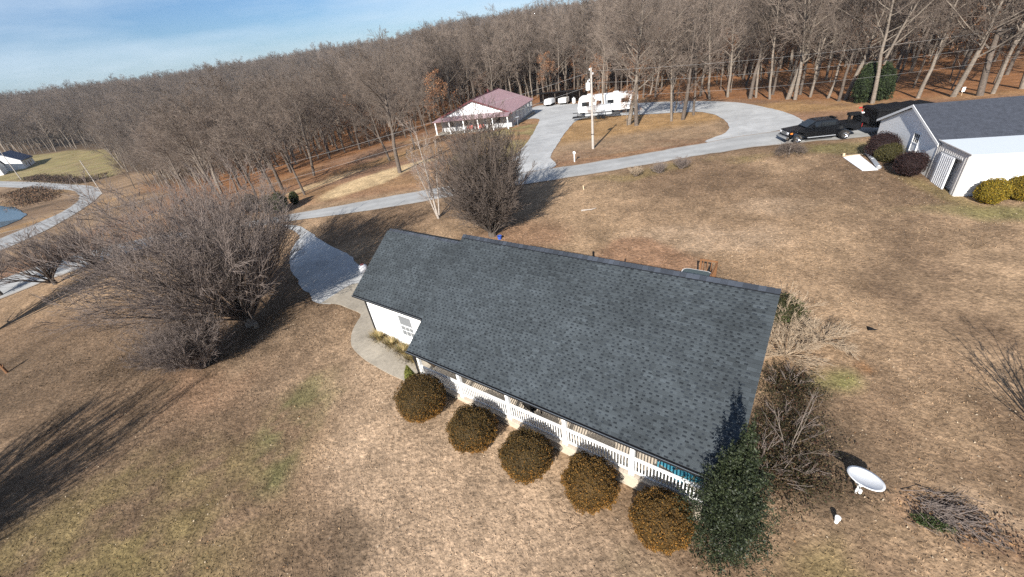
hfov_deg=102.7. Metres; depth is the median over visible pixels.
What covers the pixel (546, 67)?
bare hardwood
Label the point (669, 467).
porch chair
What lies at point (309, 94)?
bare hardwood
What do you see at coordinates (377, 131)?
bare hardwood
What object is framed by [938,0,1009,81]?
bare hardwood
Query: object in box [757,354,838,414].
bramble
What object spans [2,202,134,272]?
road tree
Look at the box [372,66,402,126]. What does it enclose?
bare hardwood
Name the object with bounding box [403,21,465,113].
bare hardwood
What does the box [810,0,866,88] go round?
bare hardwood
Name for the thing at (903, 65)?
bare hardwood
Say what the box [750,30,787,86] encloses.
bare hardwood
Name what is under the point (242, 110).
bare hardwood
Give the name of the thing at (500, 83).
bare hardwood
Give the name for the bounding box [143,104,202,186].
bare hardwood
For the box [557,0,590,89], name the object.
bare hardwood
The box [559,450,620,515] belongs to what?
round shrub
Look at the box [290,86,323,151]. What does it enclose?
bare hardwood
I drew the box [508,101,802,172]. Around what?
gravel drive
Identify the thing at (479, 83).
bare hardwood
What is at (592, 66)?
bare hardwood
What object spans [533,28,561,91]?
bare hardwood
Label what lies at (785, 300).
green shrub
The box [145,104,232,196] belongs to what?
bare hardwood
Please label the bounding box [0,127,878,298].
road
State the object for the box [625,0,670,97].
bare hardwood
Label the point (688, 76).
bare hardwood
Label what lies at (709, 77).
bare hardwood
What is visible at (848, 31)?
bare hardwood
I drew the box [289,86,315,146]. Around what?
bare hardwood
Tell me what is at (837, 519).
cleanout cap
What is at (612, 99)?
camper trailer
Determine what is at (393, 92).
bare hardwood
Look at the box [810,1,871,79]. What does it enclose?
bare hardwood
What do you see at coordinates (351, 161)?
power line
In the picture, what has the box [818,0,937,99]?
bare hardwood
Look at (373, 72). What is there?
bare hardwood
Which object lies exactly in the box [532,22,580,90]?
bare hardwood
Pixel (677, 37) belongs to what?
bare hardwood
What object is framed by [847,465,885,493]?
satellite dish
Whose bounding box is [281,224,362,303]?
driveway
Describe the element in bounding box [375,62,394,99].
bare hardwood
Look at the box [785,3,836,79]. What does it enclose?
bare hardwood
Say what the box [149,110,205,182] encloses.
bare hardwood
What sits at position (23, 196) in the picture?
scrub
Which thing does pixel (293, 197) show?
evergreen
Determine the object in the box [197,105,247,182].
bare hardwood
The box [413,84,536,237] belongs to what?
upright tree
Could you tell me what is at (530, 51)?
bare hardwood
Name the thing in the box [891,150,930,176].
maroon bush
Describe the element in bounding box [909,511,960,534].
green clump
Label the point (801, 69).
power line
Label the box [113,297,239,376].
bare shrub
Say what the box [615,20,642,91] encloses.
bare hardwood
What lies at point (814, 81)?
bare hardwood
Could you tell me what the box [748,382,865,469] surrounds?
bramble
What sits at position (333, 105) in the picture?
bare hardwood
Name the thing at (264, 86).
bare hardwood
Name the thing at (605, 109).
utility trailer
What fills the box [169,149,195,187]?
bare hardwood
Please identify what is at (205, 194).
bare tree
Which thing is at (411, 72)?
bare hardwood
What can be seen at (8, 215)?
water
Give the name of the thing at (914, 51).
bare hardwood
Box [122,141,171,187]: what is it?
bare hardwood
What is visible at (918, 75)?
bare hardwood
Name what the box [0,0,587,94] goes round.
sky
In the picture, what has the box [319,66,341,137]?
bare hardwood
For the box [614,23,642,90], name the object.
bare hardwood
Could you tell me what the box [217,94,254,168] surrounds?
bare hardwood
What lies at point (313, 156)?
power line
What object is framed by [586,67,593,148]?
utility pole
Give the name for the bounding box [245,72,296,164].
bare hardwood
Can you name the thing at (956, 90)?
bare hardwood
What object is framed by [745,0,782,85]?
bare hardwood
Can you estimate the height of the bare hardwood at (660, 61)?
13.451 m
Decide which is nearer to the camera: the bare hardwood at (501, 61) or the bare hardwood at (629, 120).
the bare hardwood at (629, 120)
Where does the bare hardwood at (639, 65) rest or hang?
on the ground at (968, 302)
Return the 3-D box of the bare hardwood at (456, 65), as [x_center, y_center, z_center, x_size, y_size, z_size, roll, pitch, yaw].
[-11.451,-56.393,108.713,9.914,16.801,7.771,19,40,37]
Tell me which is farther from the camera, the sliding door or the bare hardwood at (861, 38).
the bare hardwood at (861, 38)
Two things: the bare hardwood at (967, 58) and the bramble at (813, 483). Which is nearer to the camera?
the bramble at (813, 483)
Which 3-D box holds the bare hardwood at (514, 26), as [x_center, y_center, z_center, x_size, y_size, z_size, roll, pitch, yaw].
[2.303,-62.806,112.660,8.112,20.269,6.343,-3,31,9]
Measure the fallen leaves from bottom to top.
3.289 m
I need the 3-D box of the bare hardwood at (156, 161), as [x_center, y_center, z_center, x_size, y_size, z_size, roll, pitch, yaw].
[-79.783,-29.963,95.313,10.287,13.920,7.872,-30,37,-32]
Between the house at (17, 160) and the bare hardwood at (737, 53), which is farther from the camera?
the house at (17, 160)
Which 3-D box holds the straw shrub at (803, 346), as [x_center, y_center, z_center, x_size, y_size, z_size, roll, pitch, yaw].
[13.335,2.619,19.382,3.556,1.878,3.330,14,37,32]
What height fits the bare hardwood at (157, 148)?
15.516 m
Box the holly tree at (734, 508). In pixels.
[666,412,788,576]
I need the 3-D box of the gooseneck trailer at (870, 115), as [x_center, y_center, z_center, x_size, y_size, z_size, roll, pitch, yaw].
[36.884,-16.785,40.498,6.750,2.543,2.680,-2,31,11]
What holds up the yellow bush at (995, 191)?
on the ground at (968, 302)
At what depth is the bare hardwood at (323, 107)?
94.48 m
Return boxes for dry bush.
[629,165,643,175]
[650,160,667,172]
[673,154,692,168]
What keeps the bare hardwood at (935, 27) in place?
on the ground at (968, 302)
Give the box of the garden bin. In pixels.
[358,263,367,272]
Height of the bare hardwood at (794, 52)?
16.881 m
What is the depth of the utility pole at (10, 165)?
164.55 m
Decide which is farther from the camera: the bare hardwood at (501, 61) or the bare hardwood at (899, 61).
the bare hardwood at (501, 61)
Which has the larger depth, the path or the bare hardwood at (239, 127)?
the bare hardwood at (239, 127)
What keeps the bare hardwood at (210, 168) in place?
on the ground at (968, 302)
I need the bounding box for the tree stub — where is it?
[0,363,8,373]
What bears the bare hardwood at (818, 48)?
on the ground at (968, 302)
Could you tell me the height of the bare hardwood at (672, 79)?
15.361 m
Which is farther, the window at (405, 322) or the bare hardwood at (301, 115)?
the bare hardwood at (301, 115)
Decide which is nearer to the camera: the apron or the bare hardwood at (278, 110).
the apron
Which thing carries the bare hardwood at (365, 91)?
on the ground at (968, 302)
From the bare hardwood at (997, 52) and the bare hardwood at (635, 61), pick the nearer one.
the bare hardwood at (997, 52)
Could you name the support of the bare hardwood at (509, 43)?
on the ground at (968, 302)
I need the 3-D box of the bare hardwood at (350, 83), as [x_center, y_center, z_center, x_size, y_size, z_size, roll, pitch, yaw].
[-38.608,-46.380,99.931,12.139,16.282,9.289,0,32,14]
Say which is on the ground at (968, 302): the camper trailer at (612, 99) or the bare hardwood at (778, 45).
the bare hardwood at (778, 45)
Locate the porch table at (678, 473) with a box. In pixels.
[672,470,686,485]
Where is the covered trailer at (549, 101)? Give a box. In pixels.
[544,98,554,105]
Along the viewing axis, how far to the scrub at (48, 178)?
147.43 m
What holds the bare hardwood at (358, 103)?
on the ground at (968, 302)
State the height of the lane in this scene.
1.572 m
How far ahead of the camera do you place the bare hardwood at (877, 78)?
47.34 m
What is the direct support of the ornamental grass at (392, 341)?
on the ground at (968, 302)
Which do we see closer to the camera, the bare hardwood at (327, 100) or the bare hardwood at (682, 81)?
the bare hardwood at (682, 81)
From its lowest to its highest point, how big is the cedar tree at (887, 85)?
4.677 m
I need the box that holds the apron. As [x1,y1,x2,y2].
[322,283,357,305]
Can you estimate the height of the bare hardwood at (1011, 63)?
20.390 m
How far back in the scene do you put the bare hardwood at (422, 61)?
91.72 m
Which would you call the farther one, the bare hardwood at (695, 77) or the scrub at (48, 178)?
the scrub at (48, 178)
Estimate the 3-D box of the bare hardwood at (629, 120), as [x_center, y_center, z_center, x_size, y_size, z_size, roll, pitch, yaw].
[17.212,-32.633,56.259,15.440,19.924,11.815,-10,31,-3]
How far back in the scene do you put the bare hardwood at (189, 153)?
70.27 m
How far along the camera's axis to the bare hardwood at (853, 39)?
80.58 m
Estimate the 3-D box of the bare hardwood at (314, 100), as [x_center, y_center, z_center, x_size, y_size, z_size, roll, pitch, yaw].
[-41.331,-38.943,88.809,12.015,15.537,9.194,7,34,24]
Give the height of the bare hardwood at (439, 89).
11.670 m
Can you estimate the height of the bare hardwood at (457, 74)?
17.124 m
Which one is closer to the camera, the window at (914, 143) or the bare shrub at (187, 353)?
the bare shrub at (187, 353)
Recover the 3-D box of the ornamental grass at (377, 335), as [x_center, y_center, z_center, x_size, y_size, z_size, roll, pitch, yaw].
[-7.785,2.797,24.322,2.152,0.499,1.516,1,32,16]
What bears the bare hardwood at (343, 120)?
on the ground at (968, 302)
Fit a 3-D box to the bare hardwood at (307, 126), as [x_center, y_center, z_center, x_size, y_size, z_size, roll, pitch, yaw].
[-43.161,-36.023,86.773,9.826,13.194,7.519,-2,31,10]
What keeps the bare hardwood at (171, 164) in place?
on the ground at (968, 302)
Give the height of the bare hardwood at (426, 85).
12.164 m
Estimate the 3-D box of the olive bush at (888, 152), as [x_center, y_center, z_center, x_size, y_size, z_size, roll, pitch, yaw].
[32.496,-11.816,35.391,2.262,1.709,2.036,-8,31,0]
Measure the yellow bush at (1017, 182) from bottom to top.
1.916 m
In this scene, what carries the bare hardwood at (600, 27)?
on the ground at (968, 302)
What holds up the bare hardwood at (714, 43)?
on the ground at (968, 302)
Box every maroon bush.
[863,130,902,155]
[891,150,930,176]
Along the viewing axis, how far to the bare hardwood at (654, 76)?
76.96 m
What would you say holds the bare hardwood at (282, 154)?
on the ground at (968, 302)
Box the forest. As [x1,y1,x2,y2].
[0,0,1021,188]
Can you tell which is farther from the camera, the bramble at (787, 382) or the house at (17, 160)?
the house at (17, 160)
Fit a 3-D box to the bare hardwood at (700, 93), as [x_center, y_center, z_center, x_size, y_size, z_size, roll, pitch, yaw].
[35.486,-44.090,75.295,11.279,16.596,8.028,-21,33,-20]
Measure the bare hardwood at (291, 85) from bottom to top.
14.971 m
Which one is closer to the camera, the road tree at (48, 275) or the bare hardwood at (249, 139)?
the road tree at (48, 275)
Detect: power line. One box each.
[3,79,567,232]
[4,87,585,248]
[599,42,1021,82]
[600,28,1011,70]
[615,57,1020,95]
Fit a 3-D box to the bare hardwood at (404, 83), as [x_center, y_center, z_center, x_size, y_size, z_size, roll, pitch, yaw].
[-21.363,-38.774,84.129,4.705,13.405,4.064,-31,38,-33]
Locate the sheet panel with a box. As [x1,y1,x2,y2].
[843,155,877,170]
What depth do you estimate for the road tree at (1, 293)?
40.28 m
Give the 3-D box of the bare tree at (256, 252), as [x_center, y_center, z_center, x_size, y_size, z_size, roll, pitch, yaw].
[-18.489,-2.261,24.168,11.860,11.871,15.572,-8,31,-1]
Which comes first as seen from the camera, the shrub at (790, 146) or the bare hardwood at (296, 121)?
the shrub at (790, 146)
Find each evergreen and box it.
[241,193,258,212]
[260,195,274,212]
[270,191,288,212]
[288,191,298,203]
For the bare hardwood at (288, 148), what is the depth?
44.95 m
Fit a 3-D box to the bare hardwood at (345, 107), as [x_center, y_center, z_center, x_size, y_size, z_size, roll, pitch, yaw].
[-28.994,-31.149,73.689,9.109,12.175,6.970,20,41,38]
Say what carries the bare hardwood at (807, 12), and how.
on the ground at (968, 302)
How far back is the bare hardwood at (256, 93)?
86.67 m
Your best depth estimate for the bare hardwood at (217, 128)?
68.85 m
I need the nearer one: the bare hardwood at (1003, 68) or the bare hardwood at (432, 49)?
the bare hardwood at (1003, 68)
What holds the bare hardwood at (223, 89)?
on the ground at (968, 302)
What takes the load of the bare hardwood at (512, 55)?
on the ground at (968, 302)
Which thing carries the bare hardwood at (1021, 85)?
on the ground at (968, 302)
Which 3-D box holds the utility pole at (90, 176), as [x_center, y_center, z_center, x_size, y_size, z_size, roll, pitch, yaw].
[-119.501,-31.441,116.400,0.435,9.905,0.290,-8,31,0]
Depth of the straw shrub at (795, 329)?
20.34 m
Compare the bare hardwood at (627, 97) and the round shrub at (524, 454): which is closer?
the round shrub at (524, 454)
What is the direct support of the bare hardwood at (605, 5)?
on the ground at (968, 302)
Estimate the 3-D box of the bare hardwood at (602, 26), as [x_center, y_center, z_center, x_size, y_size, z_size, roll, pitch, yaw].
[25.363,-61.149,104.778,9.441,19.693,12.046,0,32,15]
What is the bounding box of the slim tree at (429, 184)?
[396,119,445,218]
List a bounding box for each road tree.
[0,216,72,284]
[0,241,11,295]
[0,243,11,292]
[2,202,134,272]
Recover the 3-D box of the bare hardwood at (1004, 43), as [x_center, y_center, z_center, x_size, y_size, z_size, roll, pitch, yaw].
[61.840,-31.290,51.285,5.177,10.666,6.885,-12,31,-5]
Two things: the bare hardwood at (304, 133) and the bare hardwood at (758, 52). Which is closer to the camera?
the bare hardwood at (304, 133)
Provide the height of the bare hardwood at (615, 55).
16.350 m
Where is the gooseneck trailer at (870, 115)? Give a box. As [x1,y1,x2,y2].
[847,100,934,127]
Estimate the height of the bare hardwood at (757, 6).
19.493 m
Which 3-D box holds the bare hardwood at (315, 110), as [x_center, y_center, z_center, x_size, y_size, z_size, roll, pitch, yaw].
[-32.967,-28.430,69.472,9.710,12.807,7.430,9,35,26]
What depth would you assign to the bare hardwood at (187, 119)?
72.23 m
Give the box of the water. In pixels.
[0,206,26,226]
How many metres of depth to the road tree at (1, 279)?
33.46 m
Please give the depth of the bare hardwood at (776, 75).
64.89 m
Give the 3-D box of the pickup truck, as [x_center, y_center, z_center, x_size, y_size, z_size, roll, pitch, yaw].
[31.178,-16.279,41.571,6.798,2.030,2.520,-4,31,8]
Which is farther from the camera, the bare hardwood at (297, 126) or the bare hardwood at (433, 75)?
the bare hardwood at (433, 75)
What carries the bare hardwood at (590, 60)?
on the ground at (968, 302)
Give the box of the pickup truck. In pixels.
[777,115,862,142]
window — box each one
[396,313,414,338]
[908,132,921,151]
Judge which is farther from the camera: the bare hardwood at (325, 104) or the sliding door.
the bare hardwood at (325, 104)
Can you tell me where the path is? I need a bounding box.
[337,298,435,380]
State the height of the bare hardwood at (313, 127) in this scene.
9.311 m
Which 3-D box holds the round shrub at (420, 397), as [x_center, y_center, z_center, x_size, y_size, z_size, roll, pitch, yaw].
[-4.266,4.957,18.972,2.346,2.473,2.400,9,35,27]
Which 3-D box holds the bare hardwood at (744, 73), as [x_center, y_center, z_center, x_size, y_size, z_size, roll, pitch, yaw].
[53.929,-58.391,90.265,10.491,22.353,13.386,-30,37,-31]
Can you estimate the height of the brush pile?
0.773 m
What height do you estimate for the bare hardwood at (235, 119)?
13.048 m
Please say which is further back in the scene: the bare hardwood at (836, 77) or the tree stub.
the bare hardwood at (836, 77)
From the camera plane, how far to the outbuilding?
31.05 m
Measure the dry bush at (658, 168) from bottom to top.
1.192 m
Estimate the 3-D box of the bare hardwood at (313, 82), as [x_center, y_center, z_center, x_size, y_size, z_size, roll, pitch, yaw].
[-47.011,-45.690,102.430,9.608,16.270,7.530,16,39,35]
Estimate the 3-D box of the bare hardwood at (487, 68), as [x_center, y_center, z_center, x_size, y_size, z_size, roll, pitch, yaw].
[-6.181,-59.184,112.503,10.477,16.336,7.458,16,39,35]
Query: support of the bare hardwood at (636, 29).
on the ground at (968, 302)
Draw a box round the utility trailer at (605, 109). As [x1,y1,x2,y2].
[572,103,619,118]
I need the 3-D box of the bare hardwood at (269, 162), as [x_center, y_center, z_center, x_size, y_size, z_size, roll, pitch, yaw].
[-30.686,-18.152,49.628,10.293,13.564,7.876,7,34,24]
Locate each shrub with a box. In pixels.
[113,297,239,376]
[392,365,445,423]
[445,402,498,453]
[496,425,553,484]
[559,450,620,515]
[627,485,695,556]
[754,281,828,328]
[765,324,833,376]
[771,297,826,353]
[773,139,807,156]
[781,312,860,360]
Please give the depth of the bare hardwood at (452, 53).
104.20 m
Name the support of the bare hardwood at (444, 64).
on the ground at (968, 302)
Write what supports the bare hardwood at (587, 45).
on the ground at (968, 302)
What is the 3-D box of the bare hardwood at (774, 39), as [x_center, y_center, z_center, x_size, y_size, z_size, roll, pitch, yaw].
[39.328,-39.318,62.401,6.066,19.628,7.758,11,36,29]
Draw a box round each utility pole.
[0,151,20,178]
[79,160,102,193]
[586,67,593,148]
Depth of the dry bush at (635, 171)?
39.39 m
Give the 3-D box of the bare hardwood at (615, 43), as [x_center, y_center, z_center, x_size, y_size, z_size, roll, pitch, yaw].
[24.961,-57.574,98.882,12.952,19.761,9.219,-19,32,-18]
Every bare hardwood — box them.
[105,150,135,188]
[119,144,152,186]
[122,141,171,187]
[123,118,191,195]
[135,110,189,191]
[137,131,182,181]
[139,86,222,192]
[139,122,187,185]
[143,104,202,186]
[145,100,212,172]
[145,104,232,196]
[148,128,184,184]
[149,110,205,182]
[150,111,222,184]
[155,91,222,185]
[162,81,240,188]
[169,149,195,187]
[188,63,266,179]
[188,122,240,197]
[193,148,221,186]
[195,100,272,196]
[197,103,241,170]
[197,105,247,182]
[199,93,250,179]
[208,142,237,176]
[209,77,283,192]
[210,80,282,189]
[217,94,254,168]
[219,105,258,168]
[223,94,278,166]
[224,93,266,165]
[226,104,269,167]
[237,71,296,167]
[237,80,285,156]
[242,92,273,166]
[244,86,314,194]
[244,94,292,172]
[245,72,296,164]
[250,82,297,154]
[261,77,335,175]
[264,89,308,158]
[272,69,308,154]
[272,78,312,153]
[277,80,319,158]
[283,79,348,158]
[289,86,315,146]
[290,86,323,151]
[292,71,336,145]
[292,87,321,149]
[295,67,344,150]
[299,71,344,147]
[301,76,336,140]
[302,72,330,139]
[302,84,330,153]
[302,105,333,152]
[309,58,353,142]
[311,110,335,146]
[315,86,352,151]
[318,74,344,133]
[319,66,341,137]
[320,64,353,135]
[321,76,351,141]
[322,79,374,149]
[328,25,435,172]
[330,64,366,131]
[332,72,385,144]
[332,74,399,160]
[333,95,361,145]
[336,66,361,134]
[345,75,366,127]
[348,105,365,142]
[350,69,373,131]
[353,61,377,136]
[354,53,393,126]
[355,67,389,140]
[371,65,429,149]
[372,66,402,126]
[373,104,387,139]
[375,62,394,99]
[375,63,415,137]
[383,74,409,128]
[391,59,425,121]
[392,38,434,120]
[393,62,414,131]
[394,70,413,129]
[395,68,435,134]
[402,60,430,126]
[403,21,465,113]
[405,36,436,123]
[408,42,447,118]
[412,29,463,108]
[412,43,441,115]
[422,33,442,109]
[423,69,463,136]
[431,44,463,110]
[442,42,468,104]
[448,40,482,94]
[449,70,467,101]
[450,42,479,100]
[457,11,488,95]
[464,42,503,91]
[470,42,508,89]
[470,70,487,94]
[477,42,503,87]
[478,34,523,90]
[483,57,510,87]
[484,13,525,91]
[492,17,534,94]
[504,18,532,93]
[518,28,537,100]
[520,28,557,91]
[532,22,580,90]
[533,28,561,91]
[536,51,563,91]
[553,28,573,89]
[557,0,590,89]
[566,48,586,80]
[567,19,601,92]
[571,29,602,89]
[575,53,597,93]
[579,0,706,124]
[581,39,609,75]
[582,54,609,93]
[583,0,620,103]
[586,93,600,118]
[587,0,626,92]
[588,0,619,92]
[591,23,613,90]
[595,9,618,78]
[596,0,694,125]
[600,6,637,90]
[601,27,632,90]
[607,21,622,90]
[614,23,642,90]
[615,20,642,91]
[618,84,641,122]
[622,40,650,84]
[623,5,663,55]
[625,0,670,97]
[627,49,648,82]
[630,58,657,102]
[636,0,687,96]
[636,6,679,88]
[640,0,746,119]
[644,0,712,101]
[646,0,700,120]
[647,29,675,87]
[649,0,673,94]
[665,0,735,91]
[668,0,736,114]
[669,1,705,111]
[670,0,697,85]
[674,75,698,103]
[689,0,731,99]
[693,1,735,95]
[695,0,739,81]
[696,0,781,96]
[711,11,733,83]
[711,29,749,89]
[721,0,752,84]
[721,29,753,92]
[723,0,736,78]
[725,0,770,79]
[732,0,781,97]
[737,0,802,98]
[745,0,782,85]
[747,0,789,79]
[748,0,828,94]
[750,0,795,98]
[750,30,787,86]
[751,0,785,81]
[752,0,870,99]
[758,24,797,92]
[762,0,836,99]
[778,0,840,94]
[781,6,831,82]
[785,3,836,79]
[794,0,850,65]
[809,0,856,96]
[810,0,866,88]
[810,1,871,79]
[811,0,922,100]
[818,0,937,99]
[824,20,861,83]
[827,0,900,97]
[836,9,884,74]
[842,7,877,71]
[844,0,897,72]
[850,0,943,61]
[861,0,954,103]
[876,1,904,60]
[895,0,958,81]
[895,0,979,68]
[900,0,941,71]
[900,0,1019,98]
[903,5,971,74]
[905,0,1023,96]
[908,0,964,63]
[909,1,921,61]
[912,0,946,87]
[923,0,1014,89]
[932,0,1023,95]
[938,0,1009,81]
[945,1,986,65]
[959,0,1023,68]
[985,2,1023,82]
[987,3,1023,88]
[990,0,1023,93]
[992,1,1021,61]
[1004,7,1023,74]
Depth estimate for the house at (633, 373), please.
16.25 m
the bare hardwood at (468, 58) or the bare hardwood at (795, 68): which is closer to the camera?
the bare hardwood at (795, 68)
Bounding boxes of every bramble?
[743,427,811,513]
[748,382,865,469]
[755,415,898,531]
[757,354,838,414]
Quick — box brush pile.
[887,482,1023,574]
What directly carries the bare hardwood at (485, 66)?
on the ground at (968, 302)
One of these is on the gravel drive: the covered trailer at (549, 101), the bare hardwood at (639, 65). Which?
the covered trailer at (549, 101)
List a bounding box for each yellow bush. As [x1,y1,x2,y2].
[972,177,1013,204]
[1008,175,1023,201]
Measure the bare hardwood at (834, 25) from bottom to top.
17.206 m
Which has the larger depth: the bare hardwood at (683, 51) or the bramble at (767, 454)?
the bare hardwood at (683, 51)
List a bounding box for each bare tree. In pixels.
[5,145,307,358]
[86,161,280,302]
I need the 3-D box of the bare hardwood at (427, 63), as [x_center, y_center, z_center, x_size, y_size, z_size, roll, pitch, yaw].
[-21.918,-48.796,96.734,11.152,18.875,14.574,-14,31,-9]
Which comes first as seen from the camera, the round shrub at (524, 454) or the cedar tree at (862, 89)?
the round shrub at (524, 454)
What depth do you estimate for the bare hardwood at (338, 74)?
91.17 m
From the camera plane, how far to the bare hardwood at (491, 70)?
103.19 m
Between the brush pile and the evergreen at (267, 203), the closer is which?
the brush pile
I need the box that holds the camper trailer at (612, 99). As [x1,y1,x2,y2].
[573,91,633,114]
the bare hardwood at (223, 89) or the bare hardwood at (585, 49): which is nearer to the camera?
the bare hardwood at (223, 89)
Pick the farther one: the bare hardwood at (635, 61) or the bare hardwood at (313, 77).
the bare hardwood at (635, 61)
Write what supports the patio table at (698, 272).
on the ground at (968, 302)
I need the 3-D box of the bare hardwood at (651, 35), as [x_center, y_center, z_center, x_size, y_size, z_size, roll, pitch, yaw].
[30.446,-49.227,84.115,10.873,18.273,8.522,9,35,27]
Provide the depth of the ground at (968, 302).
20.90 m
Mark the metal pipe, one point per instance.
(874, 161)
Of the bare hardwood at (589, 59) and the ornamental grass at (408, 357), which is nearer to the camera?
the ornamental grass at (408, 357)
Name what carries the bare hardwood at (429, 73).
on the ground at (968, 302)
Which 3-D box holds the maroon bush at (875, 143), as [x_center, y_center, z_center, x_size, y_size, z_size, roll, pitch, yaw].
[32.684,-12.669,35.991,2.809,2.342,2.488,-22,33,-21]
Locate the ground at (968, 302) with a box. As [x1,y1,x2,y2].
[0,18,1023,576]
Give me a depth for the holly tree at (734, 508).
11.71 m
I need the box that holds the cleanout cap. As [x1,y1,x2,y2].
[834,515,840,523]
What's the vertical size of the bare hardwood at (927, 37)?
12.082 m
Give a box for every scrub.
[0,180,68,208]
[17,171,114,185]
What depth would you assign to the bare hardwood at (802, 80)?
61.40 m
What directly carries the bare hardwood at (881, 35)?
on the ground at (968, 302)
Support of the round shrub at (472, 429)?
on the ground at (968, 302)
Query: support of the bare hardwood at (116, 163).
on the ground at (968, 302)
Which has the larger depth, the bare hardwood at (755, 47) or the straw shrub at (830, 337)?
the bare hardwood at (755, 47)
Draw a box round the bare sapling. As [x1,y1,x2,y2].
[761,387,839,465]
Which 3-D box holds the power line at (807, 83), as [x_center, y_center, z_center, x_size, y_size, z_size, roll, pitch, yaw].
[40.492,-25.027,46.489,62.610,2.313,0.017,-7,31,2]
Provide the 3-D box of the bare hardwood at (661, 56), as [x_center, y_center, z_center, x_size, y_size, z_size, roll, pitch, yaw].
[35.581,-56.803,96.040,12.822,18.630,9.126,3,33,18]
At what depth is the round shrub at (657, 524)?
13.19 m
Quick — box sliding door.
[930,152,955,188]
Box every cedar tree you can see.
[851,59,880,103]
[875,61,897,100]
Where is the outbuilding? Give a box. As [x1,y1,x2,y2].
[877,96,1023,195]
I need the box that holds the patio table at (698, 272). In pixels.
[681,268,710,275]
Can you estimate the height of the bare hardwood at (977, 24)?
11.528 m
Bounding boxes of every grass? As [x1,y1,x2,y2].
[366,325,388,342]
[375,334,398,348]
[387,340,408,357]
[398,350,421,367]
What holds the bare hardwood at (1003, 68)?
on the ground at (968, 302)
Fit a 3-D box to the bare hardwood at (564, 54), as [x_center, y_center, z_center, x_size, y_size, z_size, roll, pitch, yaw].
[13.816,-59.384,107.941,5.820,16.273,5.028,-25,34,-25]
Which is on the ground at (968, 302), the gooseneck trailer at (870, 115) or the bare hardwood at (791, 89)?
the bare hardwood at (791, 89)
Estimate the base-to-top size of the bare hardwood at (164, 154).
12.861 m
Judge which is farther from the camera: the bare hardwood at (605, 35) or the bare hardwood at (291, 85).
the bare hardwood at (605, 35)
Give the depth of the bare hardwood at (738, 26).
84.43 m
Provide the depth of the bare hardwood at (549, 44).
104.43 m
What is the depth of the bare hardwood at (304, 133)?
55.38 m
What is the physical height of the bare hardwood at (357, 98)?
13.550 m
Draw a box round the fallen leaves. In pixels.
[5,115,1022,576]
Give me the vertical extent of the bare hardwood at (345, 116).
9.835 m
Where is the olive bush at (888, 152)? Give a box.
[873,142,906,162]
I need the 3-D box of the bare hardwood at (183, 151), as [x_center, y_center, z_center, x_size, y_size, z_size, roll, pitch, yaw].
[-46.148,-21.611,60.321,9.910,15.407,7.767,-22,33,-22]
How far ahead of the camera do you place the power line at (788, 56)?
45.68 m
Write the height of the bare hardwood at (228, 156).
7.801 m
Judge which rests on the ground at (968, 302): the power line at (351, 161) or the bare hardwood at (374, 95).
the bare hardwood at (374, 95)
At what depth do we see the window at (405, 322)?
22.51 m
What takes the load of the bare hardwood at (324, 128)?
on the ground at (968, 302)
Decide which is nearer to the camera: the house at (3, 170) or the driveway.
the driveway
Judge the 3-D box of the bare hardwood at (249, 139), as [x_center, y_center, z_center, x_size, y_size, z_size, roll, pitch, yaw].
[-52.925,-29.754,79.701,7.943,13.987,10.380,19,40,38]
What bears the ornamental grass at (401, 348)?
on the ground at (968, 302)
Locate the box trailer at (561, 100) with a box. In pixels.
[558,97,568,103]
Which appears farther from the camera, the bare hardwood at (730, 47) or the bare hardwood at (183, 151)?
the bare hardwood at (730, 47)
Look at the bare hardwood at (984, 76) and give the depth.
46.71 m
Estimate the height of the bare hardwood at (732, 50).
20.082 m
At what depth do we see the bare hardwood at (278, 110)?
76.67 m
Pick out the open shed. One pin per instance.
(575, 94)
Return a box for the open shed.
[529,89,586,106]
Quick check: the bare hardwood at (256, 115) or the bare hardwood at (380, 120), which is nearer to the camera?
the bare hardwood at (256, 115)
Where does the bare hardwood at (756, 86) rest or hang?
on the ground at (968, 302)
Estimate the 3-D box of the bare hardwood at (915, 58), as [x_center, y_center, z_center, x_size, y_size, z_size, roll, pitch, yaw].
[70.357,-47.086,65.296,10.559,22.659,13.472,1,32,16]
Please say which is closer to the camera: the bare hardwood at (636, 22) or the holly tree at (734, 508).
the holly tree at (734, 508)
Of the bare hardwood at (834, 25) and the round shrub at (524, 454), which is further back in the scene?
the bare hardwood at (834, 25)
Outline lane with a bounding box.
[0,181,101,250]
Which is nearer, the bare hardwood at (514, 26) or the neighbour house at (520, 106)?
the neighbour house at (520, 106)
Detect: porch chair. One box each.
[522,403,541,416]
[657,460,678,471]
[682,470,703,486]
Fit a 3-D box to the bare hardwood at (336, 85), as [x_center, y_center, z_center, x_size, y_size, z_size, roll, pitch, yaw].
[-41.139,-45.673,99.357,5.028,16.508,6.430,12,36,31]
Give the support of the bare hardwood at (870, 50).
on the ground at (968, 302)
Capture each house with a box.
[0,150,35,170]
[0,161,8,175]
[351,228,780,521]
[432,88,534,135]
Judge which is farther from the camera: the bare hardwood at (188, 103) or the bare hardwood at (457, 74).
the bare hardwood at (457, 74)
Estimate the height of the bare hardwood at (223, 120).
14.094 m
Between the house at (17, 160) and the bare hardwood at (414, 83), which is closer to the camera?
the bare hardwood at (414, 83)
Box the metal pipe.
[865,153,881,168]
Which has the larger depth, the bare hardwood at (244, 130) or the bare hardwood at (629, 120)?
the bare hardwood at (244, 130)

